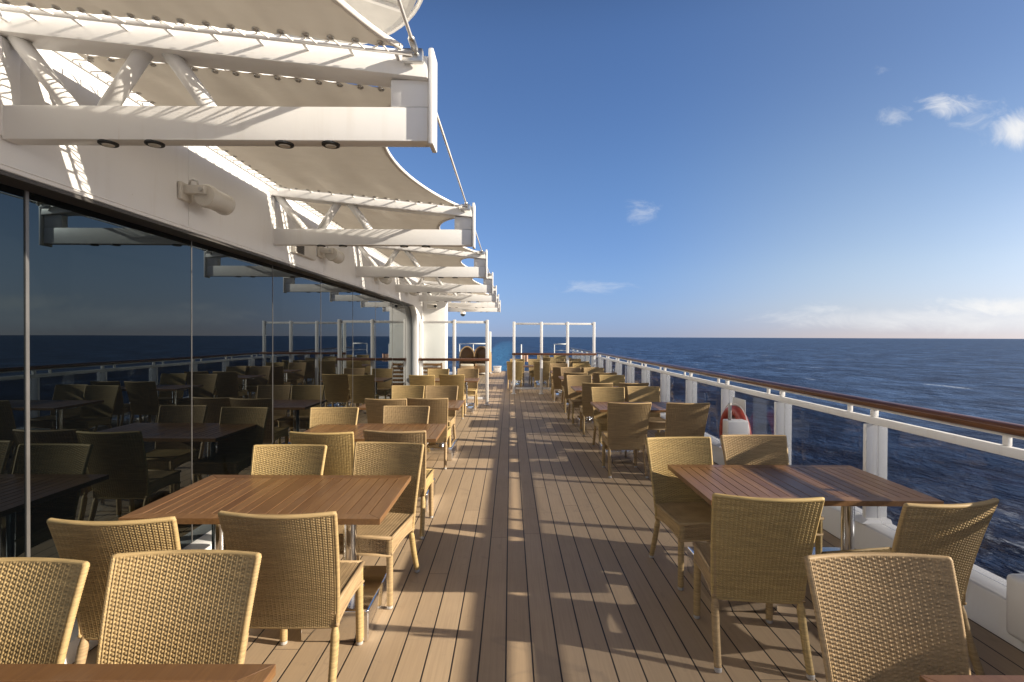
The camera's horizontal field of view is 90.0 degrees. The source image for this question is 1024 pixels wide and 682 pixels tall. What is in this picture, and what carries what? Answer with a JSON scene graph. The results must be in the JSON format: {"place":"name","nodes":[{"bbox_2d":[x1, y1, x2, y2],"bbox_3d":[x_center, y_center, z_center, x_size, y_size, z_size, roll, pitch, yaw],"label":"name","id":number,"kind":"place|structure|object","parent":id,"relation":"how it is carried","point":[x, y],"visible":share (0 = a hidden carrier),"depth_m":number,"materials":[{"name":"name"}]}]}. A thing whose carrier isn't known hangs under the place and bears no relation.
{"place":"outdoors","nodes":[
{"label":"outdoors","id":0,"kind":"place"},
{"bbox_2d":[348,0,1023,338],"label":"sky","id":1,"kind":"structure","parent":0,"point":[630,168],"materials":[{"name":"blue"}]},
{"bbox_2d":[448,337,1023,579],"bbox_3d":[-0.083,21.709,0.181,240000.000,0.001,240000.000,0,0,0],"label":"sea","id":2,"kind":"structure","parent":0,"point":[982,378],"depth_m":216.03,"materials":[{"name":"liquid"}]},
{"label":"hull","id":3,"kind":"structure","parent":2,"relation":"on","visible":0},
{"bbox_2d":[72,371,1023,681],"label":"deck","id":4,"kind":"structure","parent":3,"relation":"on","point":[534,559],"depth_m":3.40,"materials":[{"name":"wood"}]},
{"bbox_2d":[0,557,89,663],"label":"wicker chair","id":5,"kind":"object","parent":4,"relation":"on","point":[40,597],"visible":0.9,"depth_m":1.74,"materials":[{"name":"wicker"}]},
{"bbox_2d":[47,516,180,663],"bbox_3d":[-1.740,1.218,2.467,0.533,0.925,0.618,0,0,-3],"label":"wicker chair","id":6,"kind":"object","parent":4,"relation":"on","point":[96,545],"visible":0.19,"depth_m":2.21,"materials":[{"name":"wicker"}]},
{"bbox_2d":[0,664,275,681],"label":"teak table","id":7,"kind":"object","parent":4,"relation":"on","point":[137,672],"visible":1,"depth_m":1.46,"materials":[{"name":"wood"}]},
{"bbox_2d":[96,549,261,663],"bbox_3d":[-1.166,1.228,1.589,0.533,0.925,0.618,0,0,-1],"label":"wicker chair","id":8,"kind":"object","parent":4,"relation":"on","point":[190,606],"visible":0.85,"depth_m":1.80,"materials":[{"name":"wicker"}]},
{"bbox_2d":[0,3,447,663],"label":"deckhouse","id":9,"kind":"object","parent":4,"relation":"on","point":[158,339],"visible":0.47,"depth_m":3.40,"materials":[{"name":"white paint"}]},
{"bbox_2d":[0,183,25,557],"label":"window pane","id":10,"kind":"structure","parent":9,"relation":"in","point":[12,222],"depth_m":2.49,"materials":[{"name":"black glass"}]},
{"bbox_2d":[29,192,190,617],"bbox_3d":[-2.442,0.394,3.228,0.020,2.296,1.313,0,0,0],"label":"window pane","id":11,"kind":"structure","parent":9,"relation":"in","point":[110,297],"depth_m":3.05,"materials":[{"name":"black glass"}]},
{"bbox_2d":[178,179,235,214],"bbox_3d":[-2.171,-1.026,3.655,0.229,0.189,0.320,0,0,0],"label":"wall floodlight","id":12,"kind":"object","parent":9,"relation":"attached to","point":[212,198],"depth_m":3.56,"materials":[{"name":"metal"}]},
{"bbox_2d":[0,5,436,152],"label":"awning truss","id":13,"kind":"object","parent":9,"relation":"attached to","point":[408,77],"visible":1,"depth_m":2.29,"materials":[{"name":"metal"}]},
{"bbox_2d":[0,0,402,51],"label":"awning sail","id":14,"kind":"object","parent":13,"relation":"attached to","point":[335,20],"visible":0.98,"depth_m":2.06,"materials":[{"name":"fabric"}]},
{"bbox_2d":[72,54,461,207],"bbox_3d":[-1.355,-1.337,3.635,1.794,0.216,2.426,0,0,0],"label":"awning sail","id":15,"kind":"object","parent":13,"relation":"attached to","point":[377,172],"visible":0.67,"depth_m":3.07,"materials":[{"name":"fabric"}]},
{"bbox_2d":[397,0,417,53],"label":"stay cable","id":16,"kind":"object","parent":13,"relation":"attached to","point":[412,43],"visible":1,"depth_m":2.07,"materials":[{"name":"metal"}]},
{"bbox_2d":[192,241,271,541],"bbox_3d":[-2.447,0.383,4.553,0.020,2.296,1.313,0,0,0],"label":"window pane","id":17,"kind":"structure","parent":9,"relation":"in","point":[232,293],"depth_m":4.40,"materials":[{"name":"black glass"}]},
{"bbox_2d":[273,265,320,443],"bbox_3d":[-2.451,0.372,5.878,0.020,2.296,1.313,0,0,0],"label":"window pane","id":18,"kind":"structure","parent":9,"relation":"in","point":[296,296],"depth_m":5.75,"materials":[{"name":"black glass"}]},
{"bbox_2d":[292,246,315,259],"bbox_3d":[-2.265,-1.005,5.594,0.053,0.170,0.560,0,0,0],"label":"wall speaker","id":19,"kind":"object","parent":9,"relation":"attached to","point":[308,252],"depth_m":5.59,"materials":[{"name":"white plastic"}]},
{"bbox_2d":[317,246,344,263],"bbox_3d":[-2.179,-1.047,6.174,0.229,0.189,0.320,0,0,0],"label":"wall floodlight","id":20,"kind":"object","parent":9,"relation":"attached to","point":[335,255],"depth_m":6.08,"materials":[{"name":"metal"}]},
{"bbox_2d":[321,280,352,406],"bbox_3d":[-2.455,0.361,7.203,0.020,2.296,1.313,0,0,0],"label":"window pane","id":21,"kind":"structure","parent":9,"relation":"in","point":[336,300],"depth_m":7.13,"materials":[{"name":"black glass"}]},
{"bbox_2d":[353,290,374,422],"bbox_3d":[-2.460,0.350,8.528,0.020,2.296,1.313,0,0,0],"label":"window pane","id":22,"kind":"structure","parent":9,"relation":"in","point":[363,303],"depth_m":8.44,"materials":[{"name":"black glass"}]},
{"bbox_2d":[256,183,475,248],"bbox_3d":[-1.399,-1.204,4.946,2.085,0.605,0.252,0,0,0],"label":"awning truss","id":23,"kind":"object","parent":9,"relation":"attached to","point":[462,234],"visible":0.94,"depth_m":4.91,"materials":[{"name":"metal"}]},
{"bbox_2d":[299,201,478,253],"bbox_3d":[-1.363,-1.359,6.254,1.794,0.216,2.426,0,0,0],"label":"awning sail","id":24,"kind":"object","parent":23,"relation":"attached to","point":[344,217],"visible":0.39,"depth_m":5.77,"materials":[{"name":"fabric"}]},
{"bbox_2d":[437,113,467,206],"bbox_3d":[-0.422,-1.266,3.548,0.030,0.030,2.620,0,0,0],"label":"stay cable","id":25,"kind":"object","parent":23,"relation":"attached to","point":[448,150],"visible":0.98,"depth_m":3.50,"materials":[{"name":"metal"}]},
{"bbox_2d":[311,0,422,44],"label":"canopy","id":26,"kind":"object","parent":9,"relation":"on","point":[385,16],"depth_m":7.58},
{"bbox_2d":[374,277,391,283],"bbox_3d":[-2.187,-1.068,8.694,0.229,0.189,0.320,0,0,0],"label":"wall floodlight","id":27,"kind":"object","parent":9,"relation":"attached to","point":[385,280],"depth_m":8.60,"materials":[{"name":"metal"}]},
{"bbox_2d":[376,296,391,398],"bbox_3d":[-2.464,0.339,9.853,0.020,2.296,1.313,0,0,0],"label":"window pane","id":28,"kind":"structure","parent":9,"relation":"in","point":[383,306],"depth_m":9.78,"materials":[{"name":"black glass"}]},
{"bbox_2d":[393,302,405,385],"bbox_3d":[-2.468,0.327,11.178,0.020,2.296,1.313,0,0,0],"label":"window pane","id":29,"kind":"structure","parent":9,"relation":"in","point":[399,310],"depth_m":11.18,"materials":[{"name":"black glass"}]},
{"bbox_2d":[406,305,411,385],"bbox_3d":[-2.472,0.318,12.368,0.020,2.296,1.043,0,0,0],"label":"window pane","id":30,"kind":"structure","parent":9,"relation":"in","point":[408,312],"depth_m":12.18,"materials":[{"name":"black glass"}]},
{"bbox_2d":[356,246,486,278],"bbox_3d":[-1.408,-1.226,7.566,2.085,0.605,0.252,0,0,0],"label":"awning truss","id":31,"kind":"object","parent":9,"relation":"attached to","point":[477,270],"visible":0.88,"depth_m":7.53,"materials":[{"name":"metal"}]},
{"bbox_2d":[372,248,466,266],"bbox_3d":[-1.372,-1.381,8.874,1.794,0.216,2.426,0,0,0],"label":"awning sail","id":32,"kind":"object","parent":31,"relation":"attached to","point":[422,259],"visible":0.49,"depth_m":8.82,"materials":[{"name":"fabric"}]},
{"bbox_2d":[475,230,482,252],"bbox_3d":[-0.430,-1.288,6.168,0.030,0.030,2.620,0,0,0],"label":"stay cable","id":33,"kind":"object","parent":31,"relation":"attached to","point":[478,241],"visible":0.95,"depth_m":6.66,"materials":[{"name":"metal"}]},
{"bbox_2d":[427,304,436,308],"bbox_3d":[-2.053,-0.900,13.197,0.255,0.135,0.271,0,0,0],"label":"security camera","id":34,"kind":"object","parent":9,"relation":"attached to","point":[431,306],"visible":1,"depth_m":13.11,"materials":[{"name":"white plastic"}]},
{"bbox_2d":[391,263,492,293],"bbox_3d":[-1.417,-1.248,10.185,2.085,0.605,0.252,0,0,0],"label":"awning truss","id":35,"kind":"object","parent":9,"relation":"attached to","point":[486,286],"visible":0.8,"depth_m":10.15,"materials":[{"name":"metal"}]},
{"bbox_2d":[419,278,482,284],"bbox_3d":[-1.381,-1.403,11.494,1.794,0.216,2.426,0,0,0],"label":"awning sail","id":36,"kind":"object","parent":35,"relation":"attached to","point":[466,281],"visible":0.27,"depth_m":12.11,"materials":[{"name":"fabric"}]},
{"bbox_2d":[413,278,496,302],"bbox_3d":[-1.425,-1.270,12.805,2.085,0.605,0.252,0,0,0],"label":"awning truss","id":37,"kind":"object","parent":9,"relation":"attached to","point":[455,297],"visible":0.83,"depth_m":12.77,"materials":[{"name":"metal"}]},
{"bbox_2d":[428,284,488,294],"bbox_3d":[-1.389,-1.424,14.114,1.794,0.216,2.426,0,0,0],"label":"awning sail","id":38,"kind":"object","parent":37,"relation":"attached to","point":[472,293],"visible":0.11,"depth_m":14.98,"materials":[{"name":"fabric"}]},
{"bbox_2d":[448,293,498,307],"bbox_3d":[-1.434,-1.292,15.425,2.085,0.605,0.252,0,0,0],"label":"awning truss","id":39,"kind":"object","parent":9,"relation":"attached to","point":[472,305],"visible":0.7,"depth_m":15.39,"materials":[{"name":"metal"}]},
{"bbox_2d":[448,300,500,312],"bbox_3d":[-1.442,-1.313,18.045,2.085,0.605,0.252,0,0,0],"label":"awning truss","id":40,"kind":"object","parent":9,"relation":"attached to","point":[476,309],"visible":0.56,"depth_m":18.01,"materials":[{"name":"metal"}]},
{"bbox_2d":[460,310,465,315],"bbox_3d":[-1.716,-0.963,17.887,0.200,0.206,0.200,0,0,0],"label":"dome camera","id":41,"kind":"object","parent":40,"relation":"hanging from","point":[462,312],"visible":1,"depth_m":17.82,"materials":[{"name":"white paint"}]},
{"bbox_2d":[118,475,410,640],"bbox_3d":[-1.390,1.305,3.131,1.380,0.742,0.850,0,0,0],"label":"teak table","id":42,"kind":"object","parent":4,"relation":"on","point":[353,501],"visible":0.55,"depth_m":3.05,"materials":[{"name":"brown wood"}]},
{"bbox_2d":[224,444,326,549],"bbox_3d":[-1.596,1.211,3.428,0.533,0.925,0.618,0,0,0],"label":"wicker chair","id":43,"kind":"object","parent":4,"relation":"on","point":[288,459],"visible":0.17,"depth_m":3.66,"materials":[{"name":"wicker"}]},
{"bbox_2d":[218,511,364,681],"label":"wicker chair","id":44,"kind":"object","parent":4,"relation":"on","point":[308,578],"visible":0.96,"depth_m":2.36,"materials":[{"name":"wicker"}]},
{"bbox_2d":[289,431,353,474],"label":"wicker chair","id":45,"kind":"object","parent":4,"relation":"on","point":[339,454],"visible":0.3,"depth_m":4.21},
{"bbox_2d":[309,407,358,442],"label":"wicker chair","id":46,"kind":"object","parent":4,"relation":"on","point":[333,415],"visible":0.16,"depth_m":5.62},
{"bbox_2d":[289,423,445,511],"bbox_3d":[-1.412,1.287,5.241,1.380,0.742,0.850,0,0,-1],"label":"teak table","id":47,"kind":"object","parent":4,"relation":"on","point":[434,432],"visible":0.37,"depth_m":5.31,"materials":[{"name":"brown wood"}]},
{"bbox_2d":[338,442,423,609],"bbox_3d":[-0.938,1.212,3.519,0.533,0.925,0.618,0,0,7],"label":"wicker chair","id":48,"kind":"object","parent":4,"relation":"on","point":[390,533],"visible":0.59,"depth_m":3.65,"materials":[{"name":"wicker"}]},
{"bbox_2d":[365,398,406,423],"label":"wicker chair","id":49,"kind":"object","parent":4,"relation":"on","point":[374,409],"visible":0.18,"depth_m":6.46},
{"bbox_2d":[363,430,433,539],"bbox_3d":[-0.977,1.204,4.544,0.533,0.925,0.618,0,0,2],"label":"wicker chair","id":50,"kind":"object","parent":4,"relation":"on","point":[426,481],"visible":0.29,"depth_m":4.30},
{"bbox_2d":[382,406,429,423],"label":"wicker chair","id":51,"kind":"object","parent":4,"relation":"on","point":[405,414],"visible":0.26,"depth_m":5.76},
{"bbox_2d":[391,385,424,398],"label":"wicker chair","id":52,"kind":"object","parent":4,"relation":"on","point":[405,391],"visible":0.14,"depth_m":8.14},
{"bbox_2d":[358,400,464,459],"bbox_3d":[-1.409,1.270,7.336,1.380,0.742,0.850,0,0,0],"label":"teak table","id":53,"kind":"object","parent":4,"relation":"on","point":[434,451],"visible":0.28,"depth_m":7.06,"materials":[{"name":"brown wood"}]},
{"bbox_2d":[409,375,434,397],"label":"wicker chair","id":54,"kind":"object","parent":4,"relation":"on","point":[422,380],"visible":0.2,"depth_m":10.43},
{"bbox_2d":[407,398,451,468],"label":"wicker chair","id":55,"kind":"object","parent":4,"relation":"on","point":[438,412],"visible":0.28,"depth_m":6.58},
{"bbox_2d":[423,363,442,373],"bbox_3d":[-2.048,1.081,13.188,0.664,1.029,0.307,0,0,0],"label":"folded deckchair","id":56,"kind":"object","parent":4,"relation":"on","point":[431,364],"visible":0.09,"depth_m":13.29,"materials":[{"name":"brown wood"}]},
{"bbox_2d":[427,369,448,385],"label":"wicker chair","id":57,"kind":"object","parent":4,"relation":"on","point":[436,372],"visible":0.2,"depth_m":12.43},
{"bbox_2d":[425,385,457,443],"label":"wicker chair","id":58,"kind":"object","parent":4,"relation":"on","point":[450,392],"visible":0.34,"depth_m":8.13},
{"bbox_2d":[439,374,465,418],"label":"wicker chair","id":59,"kind":"object","parent":4,"relation":"on","point":[451,380],"visible":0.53,"depth_m":10.64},
{"bbox_2d":[418,320,489,404],"bbox_3d":[-1.444,0.532,12.773,1.780,2.128,0.195,0,0,0],"label":"glass screen","id":60,"kind":"object","parent":4,"relation":"on","point":[453,359],"visible":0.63,"depth_m":12.76,"materials":[{"name":"white paint"}]},
{"bbox_2d":[435,378,479,413],"bbox_3d":[-1.443,1.234,11.556,1.380,0.742,0.850,0,0,-1],"label":"teak table","id":61,"kind":"object","parent":4,"relation":"on","point":[470,408],"visible":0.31,"depth_m":11.33,"materials":[{"name":"brown wood"}]},
{"bbox_2d":[459,346,474,368],"bbox_3d":[-2.031,0.860,22.911,0.660,1.297,0.780,0,0,-9],"label":"hooded seat","id":62,"kind":"object","parent":4,"relation":"on","point":[466,352],"visible":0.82,"depth_m":23.01,"materials":[{"name":"brown wicker"}]},
{"bbox_2d":[457,369,478,408],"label":"wicker chair","id":63,"kind":"object","parent":4,"relation":"on","point":[472,386],"visible":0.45,"depth_m":12.49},
{"bbox_2d":[459,343,484,351],"bbox_3d":[-1.912,0.798,25.201,1.410,1.386,0.060,0,0,0],"label":"stern railing","id":64,"kind":"object","parent":4,"relation":"on","point":[469,343],"visible":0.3,"depth_m":25.17,"materials":[{"name":"metal"}]},
{"bbox_2d":[474,346,491,373],"bbox_3d":[-1.318,0.861,23.114,0.660,1.297,0.780,0,0,8],"label":"hooded seat","id":65,"kind":"object","parent":4,"relation":"on","point":[479,352],"visible":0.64,"depth_m":23.14,"materials":[{"name":"brown wicker"}]},
{"bbox_2d":[489,331,490,372],"bbox_3d":[-1.061,0.531,23.902,0.280,1.948,0.280,0,0,0],"label":"deck post","id":66,"kind":"object","parent":4,"relation":"on","point":[490,341],"visible":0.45,"depth_m":23.81,"materials":[{"name":"metal"}]},
{"bbox_2d":[493,366,500,372],"bbox_3d":[-0.706,1.348,24.410,0.400,0.308,0.440,0,0,0],"label":"deck locker","id":67,"kind":"object","parent":4,"relation":"on","point":[496,369],"visible":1,"depth_m":24.21,"materials":[{"name":"white paint"}]},
{"bbox_2d":[507,361,522,389],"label":"wicker chair","id":68,"kind":"object","parent":4,"relation":"on","point":[518,370],"visible":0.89,"depth_m":16.35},
{"bbox_2d":[510,359,524,386],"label":"wicker chair","id":69,"kind":"object","parent":4,"relation":"on","point":[517,360],"visible":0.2,"depth_m":18.09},
{"bbox_2d":[520,344,527,361],"bbox_3d":[0.537,0.834,22.510,0.330,1.378,0.057,0,0,0],"label":"flag post","id":70,"kind":"object","parent":4,"relation":"on","point":[525,357],"visible":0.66,"depth_m":22.50,"materials":[{"name":"metal"}]},
{"bbox_2d":[511,365,546,387],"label":"teak table","id":71,"kind":"object","parent":4,"relation":"on","point":[517,383],"visible":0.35,"depth_m":16.94,"materials":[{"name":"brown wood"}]},
{"bbox_2d":[528,359,543,386],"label":"wicker chair","id":72,"kind":"object","parent":4,"relation":"on","point":[531,369],"visible":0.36,"depth_m":18.03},
{"bbox_2d":[533,361,549,389],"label":"wicker chair","id":73,"kind":"object","parent":4,"relation":"on","point":[546,367],"visible":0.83,"depth_m":16.38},
{"bbox_2d":[543,357,552,379],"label":"wicker chair","id":74,"kind":"object","parent":4,"relation":"on","point":[546,359],"visible":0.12,"depth_m":19.78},
{"bbox_2d":[511,322,595,393],"bbox_3d":[1.252,0.507,15.281,2.530,2.158,0.195,0,0,0],"label":"glass screen","id":75,"kind":"object","parent":4,"relation":"on","point":[567,353],"visible":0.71,"depth_m":15.27,"materials":[{"name":"white paint"}]},
{"bbox_2d":[550,370,563,398],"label":"teak table","id":76,"kind":"object","parent":4,"relation":"on","point":[558,394],"visible":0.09,"depth_m":14.01,"materials":[{"name":"brown wood"}]},
{"bbox_2d":[550,359,564,383],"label":"wicker chair","id":77,"kind":"object","parent":4,"relation":"on","point":[553,360],"visible":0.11,"depth_m":18.52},
{"bbox_2d":[550,363,567,394],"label":"wicker chair","id":78,"kind":"object","parent":4,"relation":"on","point":[552,365],"visible":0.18,"depth_m":15.14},
{"bbox_2d":[553,355,565,358],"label":"wicker chair","id":79,"kind":"object","parent":4,"relation":"on","point":[556,356],"visible":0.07,"depth_m":21.74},
{"bbox_2d":[554,343,565,352],"bbox_3d":[2.389,0.816,25.016,0.710,1.386,0.060,0,0,0],"label":"stern railing","id":80,"kind":"object","parent":4,"relation":"on","point":[558,344],"visible":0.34,"depth_m":24.99,"materials":[{"name":"metal"}]},
{"bbox_2d":[552,367,572,401],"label":"wicker chair","id":81,"kind":"object","parent":4,"relation":"on","point":[556,384],"visible":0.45,"depth_m":13.51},
{"bbox_2d":[556,361,571,389],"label":"wicker chair","id":82,"kind":"object","parent":4,"relation":"on","point":[570,363],"visible":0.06,"depth_m":16.57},
{"bbox_2d":[560,368,580,403],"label":"wicker chair","id":83,"kind":"object","parent":4,"relation":"on","point":[571,370],"visible":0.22,"depth_m":13.11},
{"bbox_2d":[563,372,587,413],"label":"wicker chair","id":84,"kind":"object","parent":4,"relation":"on","point":[565,391],"visible":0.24,"depth_m":11.38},
{"bbox_2d":[558,376,592,409],"bbox_3d":[1.835,1.241,12.217,1.380,0.742,0.850,0,0,0],"label":"teak table","id":85,"kind":"object","parent":4,"relation":"on","point":[562,378],"visible":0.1,"depth_m":11.94,"materials":[{"name":"brown wood"}]},
{"bbox_2d":[566,375,591,424],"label":"wicker chair","id":86,"kind":"object","parent":4,"relation":"on","point":[574,399],"visible":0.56,"depth_m":10.45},
{"bbox_2d":[572,363,589,367],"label":"wicker chair","id":87,"kind":"object","parent":4,"relation":"on","point":[579,365],"visible":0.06,"depth_m":15.13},
{"bbox_2d":[573,361,588,363],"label":"wicker chair","id":88,"kind":"object","parent":4,"relation":"on","point":[580,362],"visible":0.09,"depth_m":16.57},
{"bbox_2d":[579,367,598,372],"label":"wicker chair","id":89,"kind":"object","parent":4,"relation":"on","point":[582,370],"visible":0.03,"depth_m":13.39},
{"bbox_2d":[583,368,603,382],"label":"wicker chair","id":90,"kind":"object","parent":4,"relation":"on","point":[589,371],"visible":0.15,"depth_m":13.07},
{"bbox_2d":[571,386,617,429],"bbox_3d":[1.843,1.263,9.667,1.380,0.742,0.850,0,0,0],"label":"teak table","id":91,"kind":"object","parent":4,"relation":"on","point":[589,423],"visible":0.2,"depth_m":9.39,"materials":[{"name":"brown wood"}]},
{"bbox_2d":[579,383,612,435],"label":"wicker chair","id":92,"kind":"object","parent":4,"relation":"on","point":[586,408],"visible":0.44,"depth_m":8.86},
{"bbox_2d":[593,372,616,382],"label":"wicker chair","id":93,"kind":"object","parent":4,"relation":"on","point":[595,377],"visible":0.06,"depth_m":11.34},
{"bbox_2d":[591,387,624,446],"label":"wicker chair","id":94,"kind":"object","parent":4,"relation":"on","point":[607,394],"visible":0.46,"depth_m":7.99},
{"bbox_2d":[599,375,624,385],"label":"wicker chair","id":95,"kind":"object","parent":4,"relation":"on","point":[615,380],"visible":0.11,"depth_m":10.62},
{"bbox_2d":[602,402,651,477],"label":"wicker chair","id":96,"kind":"object","parent":4,"relation":"on","point":[627,426],"visible":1,"depth_m":6.24,"materials":[{"name":"wicker"}]},
{"bbox_2d":[618,383,648,401],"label":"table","id":97,"kind":"object","parent":4,"relation":"on","point":[624,385],"visible":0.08,"depth_m":8.82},
{"bbox_2d":[590,402,683,462],"bbox_3d":[1.856,1.283,7.217,1.380,0.742,0.850,0,0,0],"label":"teak table","id":98,"kind":"object","parent":4,"relation":"on","point":[621,456],"visible":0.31,"depth_m":6.94,"materials":[{"name":"brown wood"}]},
{"bbox_2d":[627,386,665,451],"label":"wicker chair","id":99,"kind":"object","parent":4,"relation":"on","point":[645,394],"visible":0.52,"depth_m":8.13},
{"bbox_2d":[645,436,712,590],"bbox_3d":[1.327,1.219,3.767,0.533,0.925,0.618,0,0,-5],"label":"wicker chair","id":100,"kind":"object","parent":4,"relation":"on","point":[682,510],"visible":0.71,"depth_m":3.91,"materials":[{"name":"wicker"}]},
{"bbox_2d":[654,402,709,436],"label":"wicker chair","id":101,"kind":"object","parent":4,"relation":"on","point":[686,419],"visible":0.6,"depth_m":6.21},
{"bbox_2d":[692,493,824,680],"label":"wicker chair","id":102,"kind":"object","parent":4,"relation":"on","point":[756,549],"visible":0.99,"depth_m":2.62,"materials":[{"name":"wicker"}]},
{"bbox_2d":[720,434,823,553],"bbox_3d":[1.943,1.221,3.869,0.533,0.925,0.618,0,0,0],"label":"wicker chair","id":103,"kind":"object","parent":4,"relation":"on","point":[753,449],"visible":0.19,"depth_m":4.10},
{"bbox_2d":[569,347,1023,651],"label":"deck railing","id":104,"kind":"object","parent":4,"relation":"on","point":[985,596],"visible":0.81,"depth_m":4.17,"materials":[{"name":"metal"}]},
{"bbox_2d":[719,403,750,446],"bbox_3d":[2.774,1.168,6.379,0.135,0.784,0.784,0,0,0],"label":"lifebuoy","id":105,"kind":"object","parent":104,"relation":"hanging from","point":[738,412],"visible":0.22,"depth_m":6.28,"materials":[{"name":"plastic"}]},
{"bbox_2d":[723,403,747,434],"bbox_3d":[2.659,1.095,5.998,0.325,0.740,0.160,0,0,0],"label":"lifebuoy holder","id":106,"kind":"object","parent":104,"relation":"attached to","point":[731,426],"visible":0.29,"depth_m":5.92,"materials":[{"name":"white paint"}]},
{"bbox_2d":[732,397,745,418],"bbox_3d":[2.835,1.083,6.399,0.030,0.730,0.340,0,0,0],"label":"notice panel","id":107,"kind":"object","parent":104,"relation":"on","point":[741,402],"visible":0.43,"depth_m":6.34,"materials":[{"name":"white paint"}]},
{"bbox_2d":[1006,574,1023,649],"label":"kerb box","id":108,"kind":"object","parent":104,"relation":"on","point":[1015,607],"visible":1,"depth_m":2.81,"materials":[{"name":"white paint"}]},
{"bbox_2d":[668,465,943,610],"bbox_3d":[1.869,1.314,3.462,1.380,0.742,0.850,0,0,0],"label":"teak table","id":109,"kind":"object","parent":4,"relation":"on","point":[847,488],"visible":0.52,"depth_m":3.40,"materials":[{"name":"brown wood"}]},
{"bbox_2d":[804,552,970,681],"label":"wicker chair","id":110,"kind":"object","parent":4,"relation":"on","point":[887,617],"visible":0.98,"depth_m":1.79,"materials":[{"name":"wicker"}]},
{"bbox_2d":[821,498,998,674],"bbox_3d":[2.086,1.231,2.735,0.533,0.925,0.618,0,0,-9],"label":"wicker chair","id":111,"kind":"object","parent":4,"relation":"on","point":[955,532],"visible":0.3,"depth_m":2.49,"materials":[{"name":"wicker"}]},
{"bbox_2d":[919,675,1023,681],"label":"teak table","id":112,"kind":"object","parent":4,"relation":"on","point":[971,678],"visible":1,"depth_m":1.45,"materials":[{"name":"brown wood"}]}
]}

